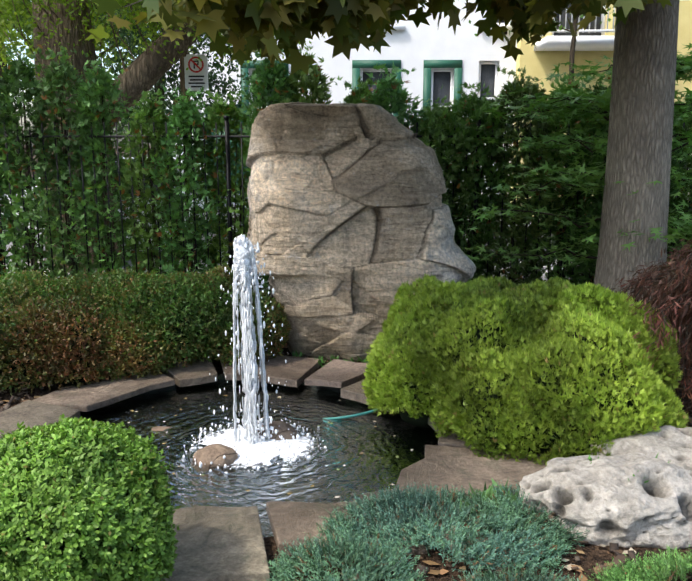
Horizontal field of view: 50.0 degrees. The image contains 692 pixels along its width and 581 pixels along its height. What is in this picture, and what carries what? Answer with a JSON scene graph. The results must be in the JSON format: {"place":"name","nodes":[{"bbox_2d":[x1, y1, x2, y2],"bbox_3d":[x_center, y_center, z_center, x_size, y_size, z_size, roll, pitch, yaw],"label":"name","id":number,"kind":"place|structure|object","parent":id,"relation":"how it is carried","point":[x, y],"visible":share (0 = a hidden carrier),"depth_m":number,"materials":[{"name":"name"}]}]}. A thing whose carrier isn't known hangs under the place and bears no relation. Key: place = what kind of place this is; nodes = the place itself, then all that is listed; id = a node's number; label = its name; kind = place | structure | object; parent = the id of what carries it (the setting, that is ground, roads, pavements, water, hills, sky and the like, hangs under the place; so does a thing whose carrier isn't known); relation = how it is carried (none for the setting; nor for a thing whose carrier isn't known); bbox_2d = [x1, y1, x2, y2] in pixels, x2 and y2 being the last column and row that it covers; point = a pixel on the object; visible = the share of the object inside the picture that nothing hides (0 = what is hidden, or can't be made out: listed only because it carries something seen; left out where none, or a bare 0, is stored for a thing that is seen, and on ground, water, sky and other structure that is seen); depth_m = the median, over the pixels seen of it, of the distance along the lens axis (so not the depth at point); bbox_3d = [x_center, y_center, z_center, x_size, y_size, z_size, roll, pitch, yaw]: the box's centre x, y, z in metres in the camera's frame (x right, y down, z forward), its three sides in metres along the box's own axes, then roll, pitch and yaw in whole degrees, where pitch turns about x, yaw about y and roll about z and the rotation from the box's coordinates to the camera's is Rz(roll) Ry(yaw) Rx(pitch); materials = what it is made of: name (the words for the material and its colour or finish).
{"place":"outdoors","nodes":[
{"label":"outdoors","id":0,"kind":"place"},
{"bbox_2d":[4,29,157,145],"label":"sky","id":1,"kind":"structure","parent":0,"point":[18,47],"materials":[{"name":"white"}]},
{"bbox_2d":[1,157,247,258],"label":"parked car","id":2,"kind":"object","parent":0,"point":[10,244],"visible":0.04,"depth_m":9.83,"materials":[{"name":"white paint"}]},
{"bbox_2d":[136,374,346,395],"bbox_3d":[-0.514,1.122,4.290,2.538,0.600,2.341,0,11,1],"label":"pond edge","id":3,"kind":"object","parent":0,"point":[222,376],"depth_m":5.15,"materials":[{"name":"grey stone"}]},
{"bbox_2d":[80,379,438,536],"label":"pond water","id":4,"kind":"structure","parent":0,"point":[376,465],"depth_m":4.22,"materials":[{"name":"black liquid"}]},
{"bbox_2d":[152,426,170,430],"bbox_3d":[-1.107,0.846,4.427,0.397,0.044,0.240,0,11,1],"label":"stone","id":5,"kind":"object","parent":4,"relation":"in","point":[160,428],"visible":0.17,"depth_m":4.43,"materials":[{"name":"stone"}]},
{"bbox_2d":[182,418,325,473],"bbox_3d":[-0.472,0.820,4.147,0.976,0.157,0.838,7,13,31],"label":"water foam","id":6,"kind":"object","parent":4,"relation":"on","point":[265,451],"visible":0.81,"depth_m":4.11,"materials":[{"name":"white"}]},
{"bbox_2d":[192,444,237,466],"bbox_3d":[-0.702,0.880,3.979,0.246,0.118,0.184,0,11,1],"label":"pond stone","id":7,"kind":"object","parent":6,"relation":"on","point":[214,454],"visible":0.88,"depth_m":3.93,"materials":[{"name":"brown stone"}]},
{"bbox_2d":[208,234,288,449],"bbox_3d":[-0.542,0.310,4.058,0.442,1.237,0.513,0,11,1],"label":"fountain jet","id":8,"kind":"object","parent":6,"relation":"on","point":[244,267],"visible":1,"depth_m":4.03,"materials":[{"name":"white liquid"}]},
{"bbox_2d":[258,420,296,439],"bbox_3d":[-0.403,0.812,4.277,0.238,0.117,0.178,0,11,1],"label":"pond stone","id":9,"kind":"object","parent":6,"relation":"on","point":[281,427],"visible":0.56,"depth_m":4.22,"materials":[{"name":"stone"}]},
{"bbox_2d":[325,408,377,418],"bbox_3d":[-0.070,0.766,4.610,0.617,0.122,0.075,2,11,10],"label":"hose","id":10,"kind":"object","parent":4,"relation":"on","point":[356,415],"visible":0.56,"depth_m":4.56,"materials":[{"name":"teal plastic"}]},
{"bbox_2d":[4,219,586,294],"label":"street and pavements","id":11,"kind":"structure","parent":0,"point":[130,262],"depth_m":9.46,"materials":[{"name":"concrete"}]},
{"bbox_2d":[0,0,324,270],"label":"locust tree","id":12,"kind":"object","parent":11,"relation":"on","point":[146,72],"depth_m":8.61,"materials":[{"name":"brown plant"}]},
{"bbox_2d":[0,0,614,193],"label":"trees","id":13,"kind":"object","parent":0,"point":[168,79],"depth_m":11.20,"materials":[{"name":"green plant"}]},
{"bbox_2d":[0,146,691,580],"bbox_3d":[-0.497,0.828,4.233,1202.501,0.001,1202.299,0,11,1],"label":"ground","id":14,"kind":"structure","parent":0,"point":[590,556],"depth_m":3.01,"materials":[{"name":"soil"}]},
{"bbox_2d":[0,414,179,580],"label":"boxwood ball","id":15,"kind":"object","parent":14,"relation":"on","point":[81,499],"visible":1,"depth_m":2.35,"materials":[{"name":"green plant"}]},
{"bbox_2d":[0,265,291,395],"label":"hedge shrubs","id":16,"kind":"object","parent":14,"relation":"on","point":[75,329],"visible":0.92,"depth_m":5.15,"materials":[{"name":"green plant"}]},
{"bbox_2d":[179,49,208,256],"bbox_3d":[-1.948,-2.040,9.706,0.365,3.600,0.132,0,11,1],"label":"no parking sign","id":17,"kind":"object","parent":14,"relation":"on","point":[194,77],"visible":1,"depth_m":9.50,"materials":[{"name":"white metal"}]},
{"bbox_2d":[0,354,565,580],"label":"coping stones","id":18,"kind":"object","parent":14,"relation":"on","point":[220,544],"visible":0.38,"depth_m":3.60,"materials":[{"name":"grey stone"}]},
{"bbox_2d":[0,351,670,580],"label":"moss and weeds","id":19,"kind":"object","parent":14,"relation":"on","point":[489,491],"depth_m":3.33,"materials":[{"name":"green plant"}]},
{"bbox_2d":[0,44,691,305],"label":"cedar hedge","id":20,"kind":"object","parent":14,"relation":"on","point":[186,114],"depth_m":7.07,"materials":[{"name":"green plant"}]},
{"bbox_2d":[0,116,691,297],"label":"iron fence","id":21,"kind":"object","parent":14,"relation":"on","point":[227,136],"visible":0.35,"depth_m":7.09,"materials":[{"name":"black metal"}]},
{"bbox_2d":[0,317,691,580],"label":"leaf litter","id":22,"kind":"object","parent":14,"relation":"on","point":[620,554],"depth_m":2.99,"materials":[{"name":"brown plant"}]},
{"bbox_2d":[246,102,475,361],"bbox_3d":[0.119,-0.458,5.923,1.770,2.027,1.236,0,11,1],"label":"boulder","id":23,"kind":"object","parent":14,"relation":"on","point":[351,229],"visible":0.88,"depth_m":5.45,"materials":[{"name":"grey stone"}]},
{"bbox_2d":[85,0,678,367],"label":"maple tree","id":24,"kind":"object","parent":14,"relation":"on","point":[348,25],"depth_m":4.90,"materials":[{"name":"grey plant"}]},
{"bbox_2d":[152,0,691,216],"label":"houses","id":25,"kind":"structure","parent":14,"relation":"on","point":[434,55],"depth_m":15.25,"materials":[{"name":"white paint"}]},
{"bbox_2d":[255,479,691,580],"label":"juniper groundcover","id":26,"kind":"object","parent":14,"relation":"on","point":[366,554],"visible":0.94,"depth_m":2.92,"materials":[{"name":"green plant"}]},
{"bbox_2d":[361,274,689,465],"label":"globe cedar shrubs","id":27,"kind":"object","parent":14,"relation":"on","point":[500,364],"visible":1,"depth_m":3.94,"materials":[{"name":"green plant"}]},
{"bbox_2d":[453,43,691,426],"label":"japanese maple","id":28,"kind":"object","parent":14,"relation":"on","point":[601,102],"depth_m":5.79,"materials":[{"name":"green plant"}]},
{"bbox_2d":[518,452,691,549],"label":"limestone rock","id":29,"kind":"object","parent":14,"relation":"on","point":[603,500],"visible":0.81,"depth_m":3.12,"materials":[{"name":"white stone"}]},
{"bbox_2d":[590,425,691,471],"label":"limestone rock","id":30,"kind":"object","parent":14,"relation":"on","point":[672,444],"visible":0.33,"depth_m":3.56,"materials":[{"name":"white stone"}]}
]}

